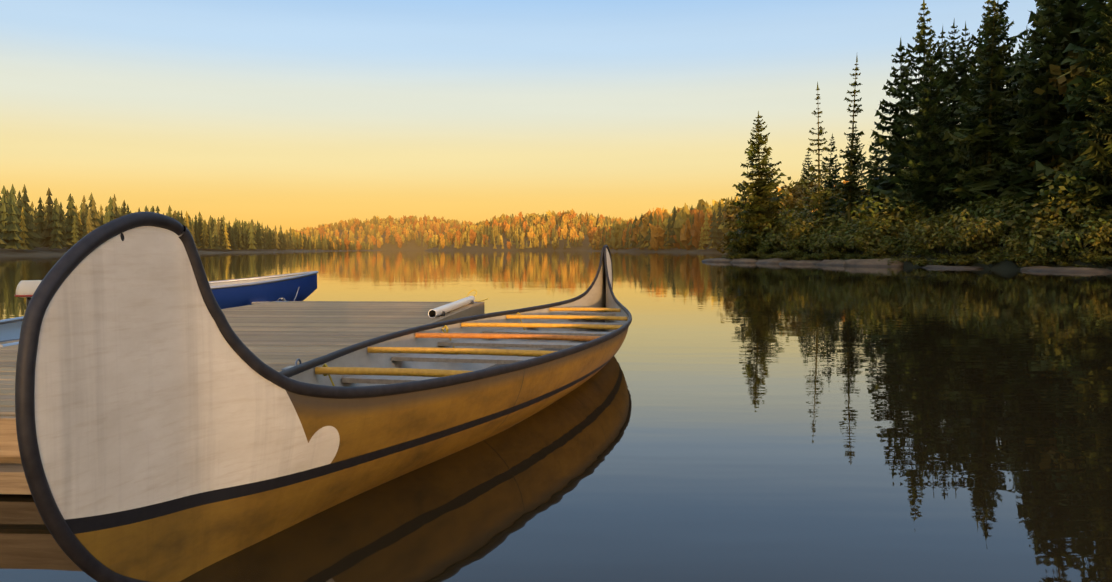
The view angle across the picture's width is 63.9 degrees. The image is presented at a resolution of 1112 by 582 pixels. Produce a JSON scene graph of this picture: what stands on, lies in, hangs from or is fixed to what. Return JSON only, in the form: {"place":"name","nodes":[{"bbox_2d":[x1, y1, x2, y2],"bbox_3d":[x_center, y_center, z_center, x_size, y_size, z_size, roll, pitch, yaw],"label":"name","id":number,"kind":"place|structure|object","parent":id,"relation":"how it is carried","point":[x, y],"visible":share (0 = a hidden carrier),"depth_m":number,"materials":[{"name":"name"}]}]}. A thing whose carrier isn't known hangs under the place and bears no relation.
{"place":"outdoors","nodes":[
{"label":"outdoors","id":0,"kind":"place"},
{"bbox_2d":[0,246,380,255],"bbox_3d":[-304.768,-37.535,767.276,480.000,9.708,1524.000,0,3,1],"label":"shore terrain","id":1,"kind":"structure","parent":0,"point":[45,250],"depth_m":246.78,"materials":[{"name":"soil"}]},
{"bbox_2d":[0,184,294,249],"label":"shore forest","id":2,"kind":"object","parent":1,"relation":"on","point":[24,225],"visible":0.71,"depth_m":200.70,"materials":[{"name":"plant"}]},
{"bbox_2d":[269,228,372,250],"bbox_3d":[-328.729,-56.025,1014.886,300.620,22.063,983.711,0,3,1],"label":"shore forest","id":3,"kind":"object","parent":1,"relation":"on","point":[299,240],"visible":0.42,"depth_m":775.02,"materials":[{"name":"plant"}]},
{"bbox_2d":[310,226,443,250],"bbox_3d":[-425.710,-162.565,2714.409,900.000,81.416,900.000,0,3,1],"label":"hill terrain","id":4,"kind":"structure","parent":0,"point":[411,245],"depth_m":2312.23,"materials":[{"name":"plant"}]},
{"bbox_2d":[283,215,478,247],"bbox_3d":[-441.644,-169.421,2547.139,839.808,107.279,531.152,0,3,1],"label":"hill forest","id":5,"kind":"object","parent":4,"relation":"on","point":[396,230],"visible":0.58,"depth_m":2436.09,"materials":[{"name":"plant"}]},
{"bbox_2d":[425,224,596,250],"bbox_3d":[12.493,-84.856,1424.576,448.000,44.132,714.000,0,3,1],"label":"hill terrain","id":6,"kind":"structure","parent":0,"point":[584,247],"depth_m":1128.87,"materials":[{"name":"plant"}]},
{"bbox_2d":[427,209,632,249],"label":"hill forest","id":7,"kind":"object","parent":6,"relation":"on","point":[536,228],"visible":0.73,"depth_m":1193.49,"materials":[{"name":"plant"}]},
{"bbox_2d":[0,0,1107,233],"label":"sky","id":8,"kind":"structure","parent":0,"point":[295,114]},
{"bbox_2d":[0,251,1111,581],"bbox_3d":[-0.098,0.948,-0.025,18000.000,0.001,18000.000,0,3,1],"label":"lake water","id":9,"kind":"structure","parent":0,"point":[762,423],"depth_m":4.35,"materials":[{"name":"blue liquid"}]},
{"bbox_2d":[0,316,23,346],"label":"boat","id":10,"kind":"object","parent":9,"relation":"on","point":[10,329],"visible":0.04,"depth_m":7.97,"materials":[{"name":"silver metal"}]},
{"bbox_2d":[14,271,317,308],"bbox_3d":[-5.368,0.171,12.750,4.044,0.864,1.560,-2,3,-35],"label":"boat","id":11,"kind":"object","parent":9,"relation":"on","point":[241,292],"visible":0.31,"depth_m":12.88,"materials":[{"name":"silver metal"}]},
{"bbox_2d":[0,301,484,494],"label":"dock","id":12,"kind":"object","parent":9,"relation":"on","point":[277,336],"visible":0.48,"depth_m":7.20,"materials":[{"name":"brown wood"}]},
{"bbox_2d":[275,287,488,370],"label":"dock hardware ropes","id":13,"kind":"object","parent":12,"relation":"on","point":[284,300],"visible":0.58,"depth_m":11.01,"materials":[{"name":"fabric"}]},
{"bbox_2d":[428,296,474,317],"bbox_3d":[-1.109,0.160,9.752,0.130,0.086,2.550,0,3,3],"label":"pipe","id":14,"kind":"object","parent":12,"relation":"on","point":[441,310],"visible":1,"depth_m":9.26,"materials":[{"name":"white"}]},
{"bbox_2d":[15,212,631,581],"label":"canoe","id":15,"kind":"object","parent":9,"relation":"on","point":[171,426],"visible":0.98,"depth_m":2.62,"materials":[{"name":"brown wood"}]},
{"bbox_2d":[587,243,725,252],"bbox_3d":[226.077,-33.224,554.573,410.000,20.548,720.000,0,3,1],"label":"shore terrain","id":16,"kind":"structure","parent":0,"point":[695,250],"depth_m":416.62,"materials":[{"name":"soil"}]},
{"bbox_2d":[587,179,871,250],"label":"shore forest","id":17,"kind":"object","parent":16,"relation":"on","point":[684,227],"visible":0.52,"depth_m":412.16,"materials":[{"name":"plant"}]},
{"bbox_2d":[732,240,1111,269],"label":"island terrain","id":18,"kind":"structure","parent":0,"point":[1007,265],"depth_m":45.70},
{"bbox_2d":[717,198,748,253],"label":"birch","id":19,"kind":"object","parent":18,"relation":"on","point":[731,222],"visible":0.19,"depth_m":82.92,"materials":[{"name":"green plant"}]},
{"bbox_2d":[737,233,760,251],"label":"shrub","id":20,"kind":"object","parent":18,"relation":"on","point":[752,240],"visible":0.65,"depth_m":68.18,"materials":[{"name":"green plant"}]},
{"bbox_2d":[725,111,786,257],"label":"conifer tree","id":21,"kind":"object","parent":18,"relation":"on","point":[758,209],"visible":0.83,"depth_m":69.07,"materials":[{"name":"green plant"}]},
{"bbox_2d":[750,218,779,236],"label":"shrub","id":22,"kind":"object","parent":18,"relation":"on","point":[765,227],"visible":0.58,"depth_m":67.95,"materials":[{"name":"green plant"}]},
{"bbox_2d":[756,258,794,263],"bbox_3d":[16.007,-1.970,63.631,3.060,0.848,4.331,-1,3,-21],"label":"shore rock","id":23,"kind":"object","parent":18,"relation":"on","point":[772,261],"visible":0.25,"depth_m":62.94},
{"bbox_2d":[776,185,804,217],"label":"birch","id":24,"kind":"object","parent":18,"relation":"on","point":[792,200],"visible":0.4,"depth_m":85.03,"materials":[{"name":"green plant"}]},
{"bbox_2d":[769,204,811,222],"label":"shrub","id":25,"kind":"object","parent":18,"relation":"on","point":[807,212],"visible":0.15,"depth_m":69.12,"materials":[{"name":"green plant"}]},
{"bbox_2d":[772,207,811,232],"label":"shrub","id":26,"kind":"object","parent":18,"relation":"on","point":[786,221],"visible":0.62,"depth_m":66.49,"materials":[{"name":"green plant"}]},
{"bbox_2d":[782,218,813,248],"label":"shrub","id":27,"kind":"object","parent":18,"relation":"on","point":[795,231],"visible":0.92,"depth_m":62.34,"materials":[{"name":"green plant"}]},
{"bbox_2d":[786,234,812,256],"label":"shrub","id":28,"kind":"object","parent":18,"relation":"on","point":[797,243],"visible":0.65,"depth_m":61.92,"materials":[{"name":"green plant"}]},
{"bbox_2d":[779,259,821,264],"bbox_3d":[17.088,-1.794,60.054,2.852,0.666,4.170,-2,3,-33],"label":"shore rock","id":29,"kind":"object","parent":18,"relation":"on","point":[807,262],"visible":0.33,"depth_m":59.29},
{"bbox_2d":[783,176,836,221],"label":"birch","id":30,"kind":"object","parent":18,"relation":"on","point":[804,183],"visible":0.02,"depth_m":91.41,"materials":[{"name":"green plant"}]},
{"bbox_2d":[798,151,821,217],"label":"spruce","id":31,"kind":"object","parent":18,"relation":"on","point":[807,175],"visible":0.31,"depth_m":97.61,"materials":[{"name":"green plant"}]},
{"bbox_2d":[799,230,830,253],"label":"shrub","id":32,"kind":"object","parent":18,"relation":"on","point":[805,242],"visible":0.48,"depth_m":61.27,"materials":[{"name":"green plant"}]},
{"bbox_2d":[802,82,835,225],"bbox_3d":[18.925,-8.970,63.691,2.667,11.970,2.295,-1,3,-15],"label":"conifer tree","id":33,"kind":"object","parent":18,"relation":"on","point":[819,205],"visible":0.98,"depth_m":63.57,"materials":[{"name":"green plant"}]},
{"bbox_2d":[812,133,843,222],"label":"spruce","id":34,"kind":"object","parent":18,"relation":"on","point":[830,184],"visible":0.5,"depth_m":80.74,"materials":[{"name":"green plant"}]},
{"bbox_2d":[813,259,844,265],"bbox_3d":[18.361,-1.617,56.730,3.147,0.794,4.577,-1,3,-12],"label":"shore rock","id":35,"kind":"object","parent":18,"relation":"on","point":[834,262],"visible":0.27,"depth_m":56.35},
{"bbox_2d":[817,233,851,258],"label":"shrub","id":36,"kind":"object","parent":18,"relation":"on","point":[830,242],"visible":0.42,"depth_m":57.85,"materials":[{"name":"green plant"}]},
{"bbox_2d":[820,212,848,232],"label":"shrub","id":37,"kind":"object","parent":18,"relation":"on","point":[837,218],"visible":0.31,"depth_m":62.61,"materials":[{"name":"green plant"}]},
{"bbox_2d":[824,224,850,250],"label":"shrub","id":38,"kind":"object","parent":18,"relation":"on","point":[834,231],"visible":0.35,"depth_m":59.66,"materials":[{"name":"green plant"}]},
{"bbox_2d":[806,214,870,233],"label":"shrub","id":39,"kind":"object","parent":18,"relation":"on","point":[820,221],"visible":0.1,"depth_m":62.94,"materials":[{"name":"green plant"}]},
{"bbox_2d":[824,217,853,233],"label":"shrub","id":40,"kind":"object","parent":18,"relation":"on","point":[843,224],"visible":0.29,"depth_m":61.14,"materials":[{"name":"green plant"}]},
{"bbox_2d":[825,57,869,222],"bbox_3d":[20.785,-10.035,63.091,3.362,13.488,2.744,3,4,37],"label":"conifer tree","id":41,"kind":"object","parent":18,"relation":"on","point":[852,189],"visible":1,"depth_m":62.89,"materials":[{"name":"green plant"}]},
{"bbox_2d":[829,235,869,253],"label":"shrub","id":42,"kind":"object","parent":18,"relation":"on","point":[839,244],"visible":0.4,"depth_m":57.22,"materials":[{"name":"green plant"}]},
{"bbox_2d":[834,124,874,218],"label":"spruce","id":43,"kind":"object","parent":18,"relation":"on","point":[859,180],"visible":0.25,"depth_m":88.74,"materials":[{"name":"green plant"}]},
{"bbox_2d":[844,231,869,253],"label":"shrub","id":44,"kind":"object","parent":18,"relation":"on","point":[852,239],"visible":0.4,"depth_m":55.35,"materials":[{"name":"green plant"}]},
{"bbox_2d":[849,233,888,257],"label":"shrub","id":45,"kind":"object","parent":18,"relation":"on","point":[865,247],"visible":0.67,"depth_m":54.35,"materials":[{"name":"green plant"}]},
{"bbox_2d":[852,216,891,248],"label":"shrub","id":46,"kind":"object","parent":18,"relation":"on","point":[869,224],"visible":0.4,"depth_m":55.17,"materials":[{"name":"green plant"}]},
{"bbox_2d":[842,258,903,266],"bbox_3d":[19.115,-1.528,53.317,3.352,0.878,4.987,-2,3,-31],"label":"shore rock","id":47,"kind":"object","parent":18,"relation":"on","point":[868,262],"visible":0.4,"depth_m":52.09,"materials":[{"name":"stone"}]},
{"bbox_2d":[847,193,905,222],"bbox_3d":[20.323,-4.667,57.614,3.765,3.306,3.767,0,3,-7],"label":"shrub","id":48,"kind":"object","parent":18,"relation":"on","point":[873,210],"visible":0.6,"depth_m":56.94,"materials":[{"name":"green plant"}]},
{"bbox_2d":[864,138,888,199],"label":"spruce","id":49,"kind":"object","parent":18,"relation":"on","point":[875,162],"visible":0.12,"depth_m":98.88,"materials":[{"name":"green plant"}]},
{"bbox_2d":[865,216,895,252],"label":"shrub","id":50,"kind":"object","parent":18,"relation":"on","point":[876,232],"visible":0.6,"depth_m":54.59,"materials":[{"name":"green plant"}]},
{"bbox_2d":[846,38,919,220],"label":"spruce","id":51,"kind":"object","parent":18,"relation":"on","point":[875,182],"visible":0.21,"depth_m":65.43,"materials":[{"name":"green plant"}]},
{"bbox_2d":[872,235,901,249],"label":"shrub","id":52,"kind":"object","parent":18,"relation":"on","point":[887,241],"visible":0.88,"depth_m":52.96,"materials":[{"name":"green plant"}]},
{"bbox_2d":[875,244,906,256],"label":"shrub","id":53,"kind":"object","parent":18,"relation":"on","point":[898,250],"visible":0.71,"depth_m":52.59,"materials":[{"name":"green plant"}]},
{"bbox_2d":[884,223,921,245],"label":"shrub","id":54,"kind":"object","parent":18,"relation":"on","point":[907,229],"visible":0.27,"depth_m":53.18,"materials":[{"name":"green plant"}]},
{"bbox_2d":[873,201,935,228],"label":"shrub","id":55,"kind":"object","parent":18,"relation":"on","point":[892,211],"visible":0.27,"depth_m":55.35,"materials":[{"name":"green plant"}]},
{"bbox_2d":[890,212,920,245],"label":"shrub","id":56,"kind":"object","parent":18,"relation":"on","point":[898,223],"visible":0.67,"depth_m":54.25,"materials":[{"name":"green plant"}]},
{"bbox_2d":[864,0,967,205],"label":"spruce","id":57,"kind":"object","parent":18,"relation":"on","point":[895,144],"visible":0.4,"depth_m":58.40,"materials":[{"name":"green plant"}]},
{"bbox_2d":[901,248,936,258],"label":"shore grass","id":58,"kind":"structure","parent":18,"relation":"on","point":[916,253],"depth_m":50.34,"materials":[{"name":"green plant"}]},
{"bbox_2d":[899,205,938,223],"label":"shrub","id":59,"kind":"object","parent":18,"relation":"on","point":[922,217],"visible":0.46,"depth_m":54.54,"materials":[{"name":"green plant"}]},
{"bbox_2d":[879,41,971,223],"bbox_3d":[23.212,-9.107,55.570,5.470,12.928,4.784,0,2,10],"label":"spruce","id":60,"kind":"object","parent":18,"relation":"on","point":[930,192],"visible":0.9,"depth_m":55.08,"materials":[{"name":"green plant"}]},
{"bbox_2d":[914,239,943,255],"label":"shrub","id":61,"kind":"object","parent":18,"relation":"on","point":[919,243],"visible":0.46,"depth_m":50.41,"materials":[{"name":"green plant"}]},
{"bbox_2d":[913,220,957,253],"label":"shrub","id":62,"kind":"object","parent":18,"relation":"on","point":[925,232],"visible":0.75,"depth_m":49.58,"materials":[{"name":"green plant"}]},
{"bbox_2d":[921,231,950,253],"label":"shrub","id":63,"kind":"object","parent":18,"relation":"on","point":[936,244],"visible":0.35,"depth_m":48.88,"materials":[{"name":"green plant"}]},
{"bbox_2d":[906,27,966,203],"bbox_3d":[26.141,-11.032,60.988,4.833,14.358,4.577,0,3,4],"label":"spruce","id":64,"kind":"object","parent":18,"relation":"on","point":[948,71],"visible":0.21,"depth_m":60.64,"materials":[{"name":"green plant"}]},
{"bbox_2d":[906,21,974,202],"bbox_3d":[28.161,-11.627,63.320,6.332,15.312,6.414,2,3,33],"label":"spruce","id":65,"kind":"object","parent":18,"relation":"on","point":[962,68],"visible":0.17,"depth_m":62.63,"materials":[{"name":"green plant"}]},
{"bbox_2d":[926,210,960,229],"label":"shrub","id":66,"kind":"object","parent":18,"relation":"on","point":[941,219],"visible":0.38,"depth_m":51.56,"materials":[{"name":"green plant"}]},
{"bbox_2d":[932,227,961,255],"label":"shrub","id":67,"kind":"object","parent":18,"relation":"on","point":[943,239],"visible":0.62,"depth_m":48.40,"materials":[{"name":"green plant"}]},
{"bbox_2d":[921,265,983,268],"bbox_3d":[20.863,-1.149,47.119,2.259,0.423,4.756,-1,3,-11],"label":"shore rock","id":68,"kind":"object","parent":18,"relation":"on","point":[951,267],"visible":0.44,"depth_m":45.95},
{"bbox_2d":[942,235,971,254],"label":"shrub","id":69,"kind":"object","parent":18,"relation":"on","point":[952,247],"visible":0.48,"depth_m":47.94,"materials":[{"name":"green plant"}]},
{"bbox_2d":[948,22,976,124],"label":"spruce","id":70,"kind":"object","parent":18,"relation":"on","point":[968,49],"visible":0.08,"depth_m":66.56,"materials":[{"name":"green plant"}]},
{"bbox_2d":[951,228,981,254],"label":"shrub","id":71,"kind":"object","parent":18,"relation":"on","point":[966,241],"visible":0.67,"depth_m":46.65,"materials":[{"name":"green plant"}]},
{"bbox_2d":[948,209,1006,231],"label":"shrub","id":72,"kind":"object","parent":18,"relation":"on","point":[955,216],"visible":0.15,"depth_m":48.12,"materials":[{"name":"green plant"}]},
{"bbox_2d":[952,216,1008,253],"bbox_3d":[21.904,-2.849,45.996,2.491,2.062,2.492,2,3,37],"label":"shrub","id":73,"kind":"object","parent":18,"relation":"on","point":[984,229],"visible":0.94,"depth_m":45.68,"materials":[{"name":"green plant"}]},
{"bbox_2d":[955,194,1007,224],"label":"shrub","id":74,"kind":"object","parent":18,"relation":"on","point":[974,213],"visible":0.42,"depth_m":49.33,"materials":[{"name":"green plant"}]},
{"bbox_2d":[949,0,1013,133],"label":"spruce","id":75,"kind":"object","parent":18,"relation":"on","point":[973,38],"visible":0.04,"depth_m":63.27,"materials":[{"name":"green plant"}]},
{"bbox_2d":[954,54,1012,203],"bbox_3d":[28.583,-10.405,59.582,5.866,12.998,4.953,1,3,28],"label":"spruce","id":76,"kind":"object","parent":18,"relation":"on","point":[976,76],"visible":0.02,"depth_m":59.39,"materials":[{"name":"green plant"}]},
{"bbox_2d":[964,224,1004,251],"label":"shrub","id":77,"kind":"object","parent":18,"relation":"on","point":[990,242],"visible":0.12,"depth_m":46.41,"materials":[{"name":"green plant"}]},
{"bbox_2d":[936,0,1033,217],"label":"spruce","id":78,"kind":"object","parent":18,"relation":"on","point":[983,180],"visible":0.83,"depth_m":51.27,"materials":[{"name":"green plant"}]},
{"bbox_2d":[943,0,1030,209],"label":"spruce","id":79,"kind":"object","parent":18,"relation":"on","point":[1013,58],"visible":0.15,"depth_m":55.59,"materials":[{"name":"green plant"}]},
{"bbox_2d":[973,246,1011,259],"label":"bush","id":80,"kind":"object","parent":18,"relation":"on","point":[991,251],"depth_m":45.19,"materials":[{"name":"green plant"}]},
{"bbox_2d":[981,201,1024,246],"bbox_3d":[24.090,-3.482,46.976,2.815,2.546,2.816,0,3,-7],"label":"shrub","id":81,"kind":"object","parent":18,"relation":"on","point":[1005,221],"visible":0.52,"depth_m":46.59,"materials":[{"name":"green plant"}]},
{"bbox_2d":[997,231,1028,248],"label":"shrub","id":82,"kind":"object","parent":18,"relation":"on","point":[1012,238],"visible":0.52,"depth_m":44.59,"materials":[{"name":"green plant"}]},
{"bbox_2d":[998,236,1034,261],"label":"shrub","id":83,"kind":"object","parent":18,"relation":"on","point":[1015,244],"visible":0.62,"depth_m":43.06,"materials":[{"name":"green plant"}]},
{"bbox_2d":[1001,251,1032,267],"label":"bush","id":84,"kind":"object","parent":18,"relation":"on","point":[1013,257],"depth_m":42.91,"materials":[{"name":"green plant"}]},
{"bbox_2d":[1006,204,1045,228],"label":"shrub","id":85,"kind":"object","parent":18,"relation":"on","point":[1022,219],"visible":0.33,"depth_m":44.97,"materials":[{"name":"green plant"}]},
{"bbox_2d":[994,192,1065,219],"bbox_3d":[25.311,-3.779,46.191,4.867,2.720,2.157,1,3,13],"label":"shrub","id":86,"kind":"object","parent":18,"relation":"on","point":[1011,201],"visible":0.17,"depth_m":46.36,"materials":[{"name":"green plant"}]},
{"bbox_2d":[1001,0,1061,166],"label":"spruce","id":87,"kind":"object","parent":18,"relation":"on","point":[1039,11],"visible":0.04,"depth_m":60.57,"materials":[{"name":"green plant"}]},
{"bbox_2d":[989,0,1088,209],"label":"spruce","id":88,"kind":"object","parent":18,"relation":"on","point":[1035,151],"visible":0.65,"depth_m":48.35,"materials":[{"name":"green plant"}]},
{"bbox_2d":[1020,253,1057,265],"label":"bush","id":89,"kind":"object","parent":18,"relation":"on","point":[1042,258],"depth_m":41.66,"materials":[{"name":"green plant"}]},
{"bbox_2d":[1007,0,1090,178],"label":"spruce","id":90,"kind":"object","parent":18,"relation":"on","point":[1084,13],"visible":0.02,"depth_m":54.05,"materials":[{"name":"green plant"}]},
{"bbox_2d":[988,0,1110,202],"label":"spruce","id":91,"kind":"object","parent":18,"relation":"on","point":[1071,21],"visible":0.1,"depth_m":49.94,"materials":[{"name":"green plant"}]},
{"bbox_2d":[1027,229,1076,258],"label":"shrub","id":92,"kind":"object","parent":18,"relation":"on","point":[1058,243],"visible":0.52,"depth_m":41.20,"materials":[{"name":"green plant"}]},
{"bbox_2d":[1028,215,1080,255],"bbox_3d":[23.543,-2.575,42.050,2.002,2.038,2.001,0,3,-6],"label":"shrub","id":93,"kind":"object","parent":18,"relation":"on","point":[1049,229],"visible":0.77,"depth_m":42.08,"materials":[{"name":"green plant"}]},
{"bbox_2d":[1028,229,1085,264],"bbox_3d":[22.909,-2.004,40.492,2.544,1.676,2.420,0,3,-7],"label":"shrub","id":94,"kind":"object","parent":18,"relation":"on","point":[1043,249],"visible":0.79,"depth_m":40.64,"materials":[{"name":"green plant"}]},
{"bbox_2d":[1010,0,1111,243],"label":"spruce","id":95,"kind":"object","parent":18,"relation":"on","point":[1092,38],"visible":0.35,"depth_m":44.35,"materials":[{"name":"green plant"}]},
{"bbox_2d":[1021,179,1105,220],"bbox_3d":[25.365,-3.947,44.375,3.692,3.217,3.690,1,3,15],"label":"shrub","id":96,"kind":"object","parent":18,"relation":"on","point":[1054,205],"visible":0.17,"depth_m":45.01,"materials":[{"name":"green plant"}]},
{"bbox_2d":[1031,189,1100,229],"bbox_3d":[24.204,-3.401,42.328,2.846,2.962,2.845,1,3,20],"label":"shrub","id":97,"kind":"object","parent":18,"relation":"on","point":[1075,212],"visible":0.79,"depth_m":42.36,"materials":[{"name":"green plant"}]},
{"bbox_2d":[1028,41,1110,181],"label":"tree","id":98,"kind":"object","parent":18,"relation":"on","point":[1073,70],"visible":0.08,"depth_m":46.83,"materials":[{"name":"green plant"}]},
{"bbox_2d":[1027,266,1111,272],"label":"shore rock","id":99,"kind":"object","parent":18,"relation":"on","point":[1071,269],"visible":0.4,"depth_m":38.91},
{"bbox_2d":[1059,214,1088,249],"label":"shrub","id":100,"kind":"object","parent":18,"relation":"on","point":[1079,220],"visible":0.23,"depth_m":42.15,"materials":[{"name":"green plant"}]},
{"bbox_2d":[1037,161,1111,215],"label":"shrub","id":101,"kind":"object","parent":18,"relation":"on","point":[1063,186],"visible":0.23,"depth_m":42.57,"materials":[{"name":"green plant"}]},
{"bbox_2d":[1053,0,1111,226],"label":"tree","id":102,"kind":"object","parent":18,"relation":"on","point":[1094,149],"visible":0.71,"depth_m":41.07,"materials":[{"name":"green plant"}]},
{"bbox_2d":[1067,220,1111,251],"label":"shrub","id":103,"kind":"object","parent":18,"relation":"on","point":[1075,240],"visible":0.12,"depth_m":39.83,"materials":[{"name":"green plant"}]},
{"bbox_2d":[1077,214,1111,249],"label":"shrub","id":104,"kind":"object","parent":18,"relation":"on","point":[1095,225],"visible":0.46,"depth_m":39.23,"materials":[{"name":"green plant"}]},
{"bbox_2d":[1079,222,1111,254],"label":"shrub","id":105,"kind":"object","parent":18,"relation":"on","point":[1102,232],"visible":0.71,"depth_m":38.91,"materials":[{"name":"green plant"}]},
{"bbox_2d":[1079,202,1111,222],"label":"shrub","id":106,"kind":"object","parent":18,"relation":"on","point":[1099,212],"visible":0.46,"depth_m":40.92,"materials":[{"name":"green plant"}]},
{"bbox_2d":[1084,231,1111,262],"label":"shrub","id":107,"kind":"object","parent":18,"relation":"on","point":[1097,243],"visible":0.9,"depth_m":38.85,"materials":[{"name":"green plant"}]},
{"bbox_2d":[1071,250,1111,263],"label":"bush","id":108,"kind":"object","parent":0,"point":[1084,254],"depth_m":38.92,"materials":[{"name":"green plant"}]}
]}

